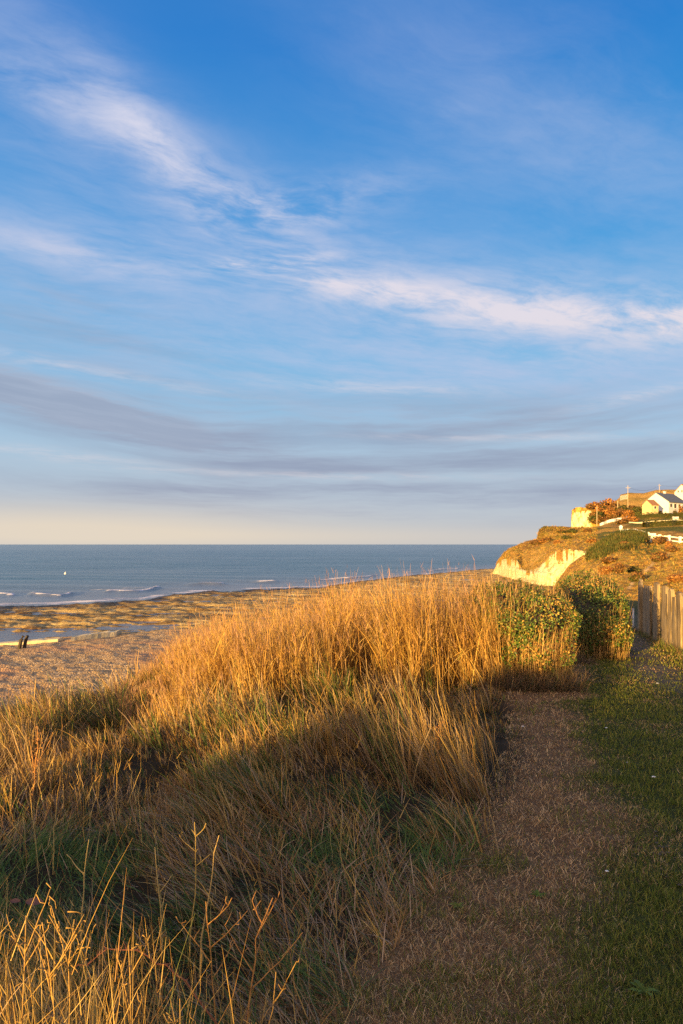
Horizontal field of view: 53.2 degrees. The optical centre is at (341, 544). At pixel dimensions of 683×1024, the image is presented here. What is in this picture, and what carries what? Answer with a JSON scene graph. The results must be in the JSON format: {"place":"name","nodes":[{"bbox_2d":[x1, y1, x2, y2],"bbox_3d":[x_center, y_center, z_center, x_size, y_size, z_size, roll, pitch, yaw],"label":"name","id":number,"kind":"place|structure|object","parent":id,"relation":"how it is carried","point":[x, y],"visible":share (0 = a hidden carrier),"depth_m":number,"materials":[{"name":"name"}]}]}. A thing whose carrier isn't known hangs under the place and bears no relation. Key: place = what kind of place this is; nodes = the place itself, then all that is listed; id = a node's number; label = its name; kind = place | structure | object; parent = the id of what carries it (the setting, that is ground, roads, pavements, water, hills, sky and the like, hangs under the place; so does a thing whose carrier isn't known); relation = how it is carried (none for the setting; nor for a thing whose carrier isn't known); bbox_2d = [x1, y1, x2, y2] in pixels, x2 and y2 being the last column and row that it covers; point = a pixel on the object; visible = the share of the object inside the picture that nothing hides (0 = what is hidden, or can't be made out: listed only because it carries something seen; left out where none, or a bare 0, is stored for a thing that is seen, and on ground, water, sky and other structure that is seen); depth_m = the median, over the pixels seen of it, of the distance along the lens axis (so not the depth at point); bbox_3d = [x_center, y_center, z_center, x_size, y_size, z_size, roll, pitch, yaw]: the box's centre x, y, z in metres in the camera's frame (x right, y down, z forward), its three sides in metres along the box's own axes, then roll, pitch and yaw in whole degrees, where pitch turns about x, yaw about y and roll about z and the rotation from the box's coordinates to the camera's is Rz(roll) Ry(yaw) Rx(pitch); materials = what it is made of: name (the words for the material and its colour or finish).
{"place":"outdoors","nodes":[
{"label":"outdoors","id":0,"kind":"place"},
{"bbox_2d":[0,544,517,641],"bbox_3d":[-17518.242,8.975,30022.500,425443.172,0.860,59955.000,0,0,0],"label":"sea","id":1,"kind":"structure","parent":0,"point":[32,575],"depth_m":262.71,"materials":[{"name":"liquid"}]},
{"bbox_2d":[0,642,533,1023],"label":"meadow grass","id":2,"kind":"structure","parent":0,"point":[227,768],"depth_m":4.33,"materials":[{"name":"plant"}]},
{"bbox_2d":[10,898,20,902],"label":"fallen leaf","id":3,"kind":"object","parent":2,"relation":"on","point":[15,900],"visible":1,"depth_m":2.71,"materials":[{"name":"brown plant"}]},
{"bbox_2d":[26,897,43,904],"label":"fallen leaf","id":4,"kind":"object","parent":2,"relation":"on","point":[35,901],"visible":0.88,"depth_m":2.71,"materials":[{"name":"brown plant"}]},
{"bbox_2d":[0,568,552,712],"bbox_3d":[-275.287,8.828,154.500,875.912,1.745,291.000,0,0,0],"label":"beach","id":5,"kind":"structure","parent":0,"point":[77,659],"depth_m":77.47,"materials":[{"name":"beige sand"}]},
{"bbox_2d":[17,635,24,648],"bbox_3d":[-26.774,8.171,57.007,0.587,1.165,0.285,0,0,0],"label":"groyne post","id":6,"kind":"object","parent":5,"relation":"on","point":[20,643],"visible":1,"depth_m":56.91,"materials":[{"name":"brown wood"}]},
{"bbox_2d":[22,635,28,647],"bbox_3d":[-26.610,8.215,57.507,0.550,1.156,0.285,0,0,0],"label":"groyne post","id":7,"kind":"object","parent":5,"relation":"on","point":[25,641],"visible":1,"depth_m":57.39,"materials":[{"name":"brown wood"}]},
{"bbox_2d":[0,637,63,644],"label":"rock ledge","id":8,"kind":"object","parent":5,"relation":"on","point":[43,640],"visible":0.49,"depth_m":60.87,"materials":[{"name":"beige stone"}]},
{"bbox_2d":[71,630,120,640],"bbox_3d":[-23.011,8.660,64.330,1.026,0.684,6.304,0,0,35],"label":"rock ledge","id":9,"kind":"object","parent":5,"relation":"on","point":[105,634],"visible":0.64,"depth_m":63.87,"materials":[{"name":"grey stone"}]},
{"bbox_2d":[116,554,554,734],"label":"tall grass","id":10,"kind":"structure","parent":0,"point":[356,628],"depth_m":8.91,"materials":[{"name":"yellow plant"}]},
{"bbox_2d":[0,598,682,1023],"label":"ground","id":11,"kind":"structure","parent":0,"point":[502,744],"depth_m":3.71,"materials":[{"name":"soil"}]},
{"bbox_2d":[0,883,56,1023],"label":"dead weed","id":12,"kind":"object","parent":11,"relation":"on","point":[24,950],"visible":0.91,"depth_m":1.56,"materials":[{"name":"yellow plant"}]},
{"bbox_2d":[28,726,52,811],"bbox_3d":[-2.095,1.555,4.723,0.161,0.635,0.120,0,0,-9],"label":"dock plant","id":13,"kind":"object","parent":11,"relation":"on","point":[36,757],"visible":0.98,"depth_m":4.71,"materials":[{"name":"brown plant"}]},
{"bbox_2d":[37,911,85,1023],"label":"dead weed","id":14,"kind":"object","parent":11,"relation":"on","point":[50,983],"visible":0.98,"depth_m":1.48,"materials":[{"name":"yellow plant"}]},
{"bbox_2d":[47,898,96,1023],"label":"dead weed","id":15,"kind":"object","parent":11,"relation":"on","point":[60,936],"visible":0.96,"depth_m":1.55,"materials":[{"name":"brown plant"}]},
{"bbox_2d":[66,840,88,972],"bbox_3d":[-1.061,1.458,2.747,0.102,0.551,0.069,0,0,0],"label":"dead weed","id":16,"kind":"object","parent":11,"relation":"on","point":[84,874],"visible":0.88,"depth_m":2.73,"materials":[{"name":"brown plant"}]},
{"bbox_2d":[110,935,149,1023],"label":"dead weed","id":17,"kind":"object","parent":11,"relation":"on","point":[126,983],"visible":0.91,"depth_m":1.61,"materials":[{"name":"brown plant"}]},
{"bbox_2d":[67,943,217,1023],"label":"bramble cane","id":18,"kind":"object","parent":11,"relation":"on","point":[189,986],"visible":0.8,"depth_m":2.16,"materials":[{"name":"brown plant"}]},
{"bbox_2d":[152,849,171,959],"bbox_3d":[-0.758,1.529,2.908,0.084,0.481,0.055,0,0,31],"label":"dead weed","id":19,"kind":"object","parent":11,"relation":"on","point":[161,935],"visible":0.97,"depth_m":2.89,"materials":[{"name":"brown plant"}]},
{"bbox_2d":[163,998,195,1023],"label":"dead weed","id":20,"kind":"object","parent":11,"relation":"on","point":[168,1022],"visible":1,"depth_m":1.53,"materials":[{"name":"brown plant"}]},
{"bbox_2d":[0,665,376,1023],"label":"dry stalks","id":21,"kind":"object","parent":11,"relation":"on","point":[91,1002],"visible":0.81,"depth_m":2.19,"materials":[{"name":"yellow plant"}]},
{"bbox_2d":[179,822,209,968],"bbox_3d":[-0.611,1.458,2.839,0.103,0.621,0.085,0,0,40],"label":"dead weed","id":22,"kind":"object","parent":11,"relation":"on","point":[195,850],"visible":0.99,"depth_m":2.83,"materials":[{"name":"brown plant"}]},
{"bbox_2d":[195,836,218,974],"bbox_3d":[-0.540,1.471,2.779,0.089,0.582,0.066,0,0,33],"label":"dead weed","id":23,"kind":"object","parent":11,"relation":"on","point":[200,941],"visible":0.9,"depth_m":2.77,"materials":[{"name":"brown plant"}]},
{"bbox_2d":[176,896,247,1021],"bbox_3d":[-0.447,1.456,2.311,0.257,0.548,0.125,0,0,0],"label":"dead weed","id":24,"kind":"object","parent":11,"relation":"on","point":[211,973],"visible":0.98,"depth_m":2.29,"materials":[{"name":"brown plant"}]},
{"bbox_2d":[225,891,302,1023],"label":"dead weed","id":25,"kind":"object","parent":11,"relation":"on","point":[252,982],"visible":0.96,"depth_m":2.28,"materials":[{"name":"brown plant"}]},
{"bbox_2d":[243,957,299,1023],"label":"dead weed","id":26,"kind":"object","parent":11,"relation":"on","point":[282,989],"visible":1,"depth_m":1.63,"materials":[{"name":"brown plant"}]},
{"bbox_2d":[289,962,309,971],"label":"rosette plant","id":27,"kind":"object","parent":11,"relation":"on","point":[305,965],"visible":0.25,"depth_m":2.87,"materials":[{"name":"green plant"}]},
{"bbox_2d":[0,627,682,732],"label":"brushwood","id":28,"kind":"object","parent":11,"relation":"on","point":[562,682],"visible":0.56,"depth_m":9.05,"materials":[{"name":"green plant"}]},
{"bbox_2d":[428,720,446,772],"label":"dock plant","id":29,"kind":"object","parent":11,"relation":"on","point":[438,738],"visible":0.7,"depth_m":5.12,"materials":[{"name":"brown plant"}]},
{"bbox_2d":[449,902,462,907],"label":"rosette plant","id":30,"kind":"object","parent":11,"relation":"on","point":[459,904],"visible":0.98,"depth_m":3.34,"materials":[{"name":"green plant"}]},
{"bbox_2d":[457,574,583,682],"bbox_3d":[2.605,1.252,10.245,1.773,1.684,2.127,0,0,0],"label":"hedge","id":31,"kind":"object","parent":11,"relation":"on","point":[544,614],"visible":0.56,"depth_m":9.56,"materials":[{"name":"green plant"}]},
{"bbox_2d":[532,889,546,896],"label":"rosette plant","id":32,"kind":"object","parent":11,"relation":"on","point":[536,891],"visible":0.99,"depth_m":3.47,"materials":[{"name":"green plant"}]},
{"bbox_2d":[554,567,643,661],"bbox_3d":[4.613,1.260,12.604,1.446,1.817,2.125,0,0,0],"label":"hedge","id":33,"kind":"object","parent":11,"relation":"on","point":[606,625],"visible":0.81,"depth_m":12.01,"materials":[{"name":"green plant"}]},
{"bbox_2d":[632,608,633,627],"bbox_3d":[7.653,1.986,17.900,0.048,0.613,0.048,0,0,23],"label":"marker post","id":34,"kind":"object","parent":11,"relation":"on","point":[632,617],"visible":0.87,"depth_m":17.89,"materials":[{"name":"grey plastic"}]},
{"bbox_2d":[629,979,659,996],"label":"rosette plant","id":35,"kind":"object","parent":11,"relation":"on","point":[641,985],"visible":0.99,"depth_m":2.67,"materials":[{"name":"green plant"}]},
{"bbox_2d":[637,579,682,650],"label":"timber fence","id":36,"kind":"object","parent":11,"relation":"on","point":[671,617],"visible":0.91,"depth_m":14.55,"materials":[{"name":"brown wood"}]},
{"bbox_2d":[0,0,682,543],"label":"sky","id":37,"kind":"structure","parent":0,"point":[272,271],"materials":[{"name":"blue"}]},
{"bbox_2d":[289,631,682,1023],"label":"lawn grass","id":38,"kind":"structure","parent":0,"point":[595,951],"depth_m":3.40,"materials":[{"name":"green plant"}]},
{"bbox_2d":[492,490,682,585],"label":"headland","id":39,"kind":"structure","parent":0,"point":[552,569],"depth_m":188.62,"materials":[{"name":"beige stone"}]},
{"bbox_2d":[529,540,539,544],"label":"bush","id":40,"kind":"object","parent":39,"relation":"on","point":[534,542],"visible":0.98,"depth_m":194.69,"materials":[{"name":"brown plant"}]},
{"bbox_2d":[496,525,597,571],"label":"cliff scrub","id":41,"kind":"object","parent":39,"relation":"on","point":[573,535],"visible":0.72,"depth_m":192.18,"materials":[{"name":"brown plant"}]},
{"bbox_2d":[542,537,552,541],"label":"bush","id":42,"kind":"object","parent":39,"relation":"on","point":[545,539],"visible":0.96,"depth_m":192.96,"materials":[{"name":"brown plant"}]},
{"bbox_2d":[560,535,572,538],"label":"bush","id":43,"kind":"object","parent":39,"relation":"on","point":[566,537],"visible":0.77,"depth_m":191.16,"materials":[{"name":"plant"}]},
{"bbox_2d":[566,528,577,532],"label":"bush","id":44,"kind":"object","parent":39,"relation":"on","point":[571,530],"visible":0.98,"depth_m":208.18,"materials":[{"name":"plant"}]},
{"bbox_2d":[584,503,593,509],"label":"bush","id":45,"kind":"object","parent":39,"relation":"on","point":[589,506],"visible":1,"depth_m":268.90,"materials":[{"name":"brown plant"}]},
{"bbox_2d":[585,539,596,542],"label":"bush","id":46,"kind":"object","parent":39,"relation":"on","point":[591,540],"visible":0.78,"depth_m":178.01,"materials":[{"name":"brown plant"}]},
{"bbox_2d":[587,515,599,521],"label":"bush","id":47,"kind":"object","parent":39,"relation":"on","point":[592,517],"visible":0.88,"depth_m":266.28,"materials":[{"name":"plant"}]},
{"bbox_2d":[589,501,600,508],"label":"bush","id":48,"kind":"object","parent":39,"relation":"on","point":[595,504],"visible":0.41,"depth_m":274.61,"materials":[{"name":"orange plant"}]},
{"bbox_2d":[594,506,600,512],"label":"bush","id":49,"kind":"object","parent":39,"relation":"on","point":[597,508],"visible":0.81,"depth_m":270.00,"materials":[{"name":"orange plant"}]},
{"bbox_2d":[599,516,610,521],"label":"bush","id":50,"kind":"object","parent":39,"relation":"on","point":[605,518],"visible":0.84,"depth_m":264.41,"materials":[{"name":"brown plant"}]},
{"bbox_2d":[603,509,613,516],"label":"bush","id":51,"kind":"object","parent":39,"relation":"on","point":[606,513],"visible":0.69,"depth_m":268.60,"materials":[{"name":"orange plant"}]},
{"bbox_2d":[602,498,615,505],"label":"bush","id":52,"kind":"object","parent":39,"relation":"on","point":[609,501],"visible":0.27,"depth_m":289.73,"materials":[{"name":"orange plant"}]},
{"bbox_2d":[600,516,626,525],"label":"wall","id":53,"kind":"structure","parent":39,"relation":"on","point":[608,521],"depth_m":256.02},
{"bbox_2d":[607,501,620,509],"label":"bush","id":54,"kind":"object","parent":39,"relation":"on","point":[614,505],"visible":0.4,"depth_m":286.88,"materials":[{"name":"brown plant"}]},
{"bbox_2d":[609,513,618,517],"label":"bush","id":55,"kind":"object","parent":39,"relation":"on","point":[614,516],"visible":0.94,"depth_m":265.16,"materials":[{"name":"brown plant"}]},
{"bbox_2d":[615,518,628,523],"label":"bush","id":56,"kind":"object","parent":39,"relation":"on","point":[623,521],"visible":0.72,"depth_m":229.12,"materials":[{"name":"brown plant"}]},
{"bbox_2d":[622,510,634,516],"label":"bush","id":57,"kind":"object","parent":39,"relation":"on","point":[627,513],"visible":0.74,"depth_m":263.79,"materials":[{"name":"orange plant"}]},
{"bbox_2d":[621,516,639,522],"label":"bush","id":58,"kind":"object","parent":39,"relation":"on","point":[632,519],"visible":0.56,"depth_m":232.60,"materials":[{"name":"brown plant"}]},
{"bbox_2d":[632,509,641,515],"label":"bush","id":59,"kind":"object","parent":39,"relation":"on","point":[635,511],"visible":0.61,"depth_m":264.39,"materials":[{"name":"plant"}]},
{"bbox_2d":[641,500,658,514],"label":"cream annexe","id":60,"kind":"structure","parent":39,"relation":"on","point":[649,506],"depth_m":258.24,"materials":[{"name":"white paint"}]},
{"bbox_2d":[631,511,682,518],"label":"field hedge","id":61,"kind":"object","parent":39,"relation":"on","point":[655,515],"visible":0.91,"depth_m":255.00,"materials":[{"name":"green plant"}]},
{"bbox_2d":[641,518,682,526],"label":"field hedge","id":62,"kind":"object","parent":39,"relation":"on","point":[670,522],"visible":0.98,"depth_m":208.04,"materials":[{"name":"green plant"}]},
{"bbox_2d":[642,491,682,512],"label":"white house","id":63,"kind":"structure","parent":39,"relation":"on","point":[667,503],"depth_m":269.17,"materials":[{"name":"paint"}]},
{"bbox_2d":[674,484,682,499],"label":"white house","id":64,"kind":"structure","parent":39,"relation":"on","point":[678,491],"depth_m":334.82,"materials":[{"name":"paint"}]},
{"bbox_2d":[528,541,682,602],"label":"hillside","id":65,"kind":"structure","parent":0,"point":[631,584],"depth_m":58.15,"materials":[{"name":"brown plant"}]},
{"bbox_2d":[598,566,613,574],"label":"bush","id":66,"kind":"object","parent":65,"relation":"on","point":[606,570],"visible":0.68,"depth_m":55.96,"materials":[{"name":"orange plant"}]},
{"bbox_2d":[600,556,617,564],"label":"bush","id":67,"kind":"object","parent":65,"relation":"on","point":[607,560],"visible":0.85,"depth_m":66.52,"materials":[{"name":"brown plant"}]},
{"bbox_2d":[582,528,651,558],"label":"mound scrub","id":68,"kind":"object","parent":65,"relation":"on","point":[608,545],"visible":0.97,"depth_m":87.13,"materials":[{"name":"green plant"}]},
{"bbox_2d":[614,561,624,573],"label":"bush","id":69,"kind":"object","parent":65,"relation":"on","point":[618,568],"visible":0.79,"depth_m":48.67,"materials":[{"name":"brown plant"}]},
{"bbox_2d":[557,539,682,603],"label":"hill scrub","id":70,"kind":"object","parent":65,"relation":"on","point":[659,566],"visible":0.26,"depth_m":58.55,"materials":[{"name":"brown plant"}]},
{"bbox_2d":[625,566,639,572],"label":"bush","id":71,"kind":"object","parent":65,"relation":"on","point":[632,569],"visible":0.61,"depth_m":52.55,"materials":[{"name":"plant"}]},
{"bbox_2d":[628,575,643,581],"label":"bush","id":72,"kind":"object","parent":65,"relation":"on","point":[631,578],"visible":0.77,"depth_m":42.88,"materials":[{"name":"plant"}]},
{"bbox_2d":[629,571,644,579],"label":"bush","id":73,"kind":"object","parent":65,"relation":"on","point":[640,575],"visible":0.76,"depth_m":42.85,"materials":[{"name":"brown plant"}]},
{"bbox_2d":[651,538,663,544],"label":"bush","id":74,"kind":"object","parent":65,"relation":"on","point":[657,541],"visible":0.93,"depth_m":84.04,"materials":[{"name":"brown plant"}]},
{"bbox_2d":[650,550,669,561],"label":"bush","id":75,"kind":"object","parent":65,"relation":"on","point":[658,556],"visible":0.91,"depth_m":57.78,"materials":[{"name":"brown plant"}]},
{"bbox_2d":[653,535,668,543],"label":"bush","id":76,"kind":"object","parent":65,"relation":"on","point":[663,539],"visible":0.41,"depth_m":85.02,"materials":[{"name":"brown plant"}]},
{"bbox_2d":[650,534,682,542],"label":"rail fence","id":77,"kind":"object","parent":65,"relation":"on","point":[669,536],"visible":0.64,"depth_m":89.00,"materials":[{"name":"white paint"}]},
{"bbox_2d":[665,541,672,548],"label":"bush","id":78,"kind":"object","parent":65,"relation":"on","point":[668,543],"visible":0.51,"depth_m":73.54,"materials":[{"name":"orange plant"}]},
{"bbox_2d":[664,546,679,551],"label":"bush","id":79,"kind":"object","parent":65,"relation":"on","point":[671,549],"visible":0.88,"depth_m":69.92,"materials":[{"name":"brown plant"}]},
{"bbox_2d":[667,574,682,582],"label":"bush","id":80,"kind":"object","parent":65,"relation":"on","point":[673,578],"visible":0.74,"depth_m":39.78,"materials":[{"name":"orange plant"}]}
]}

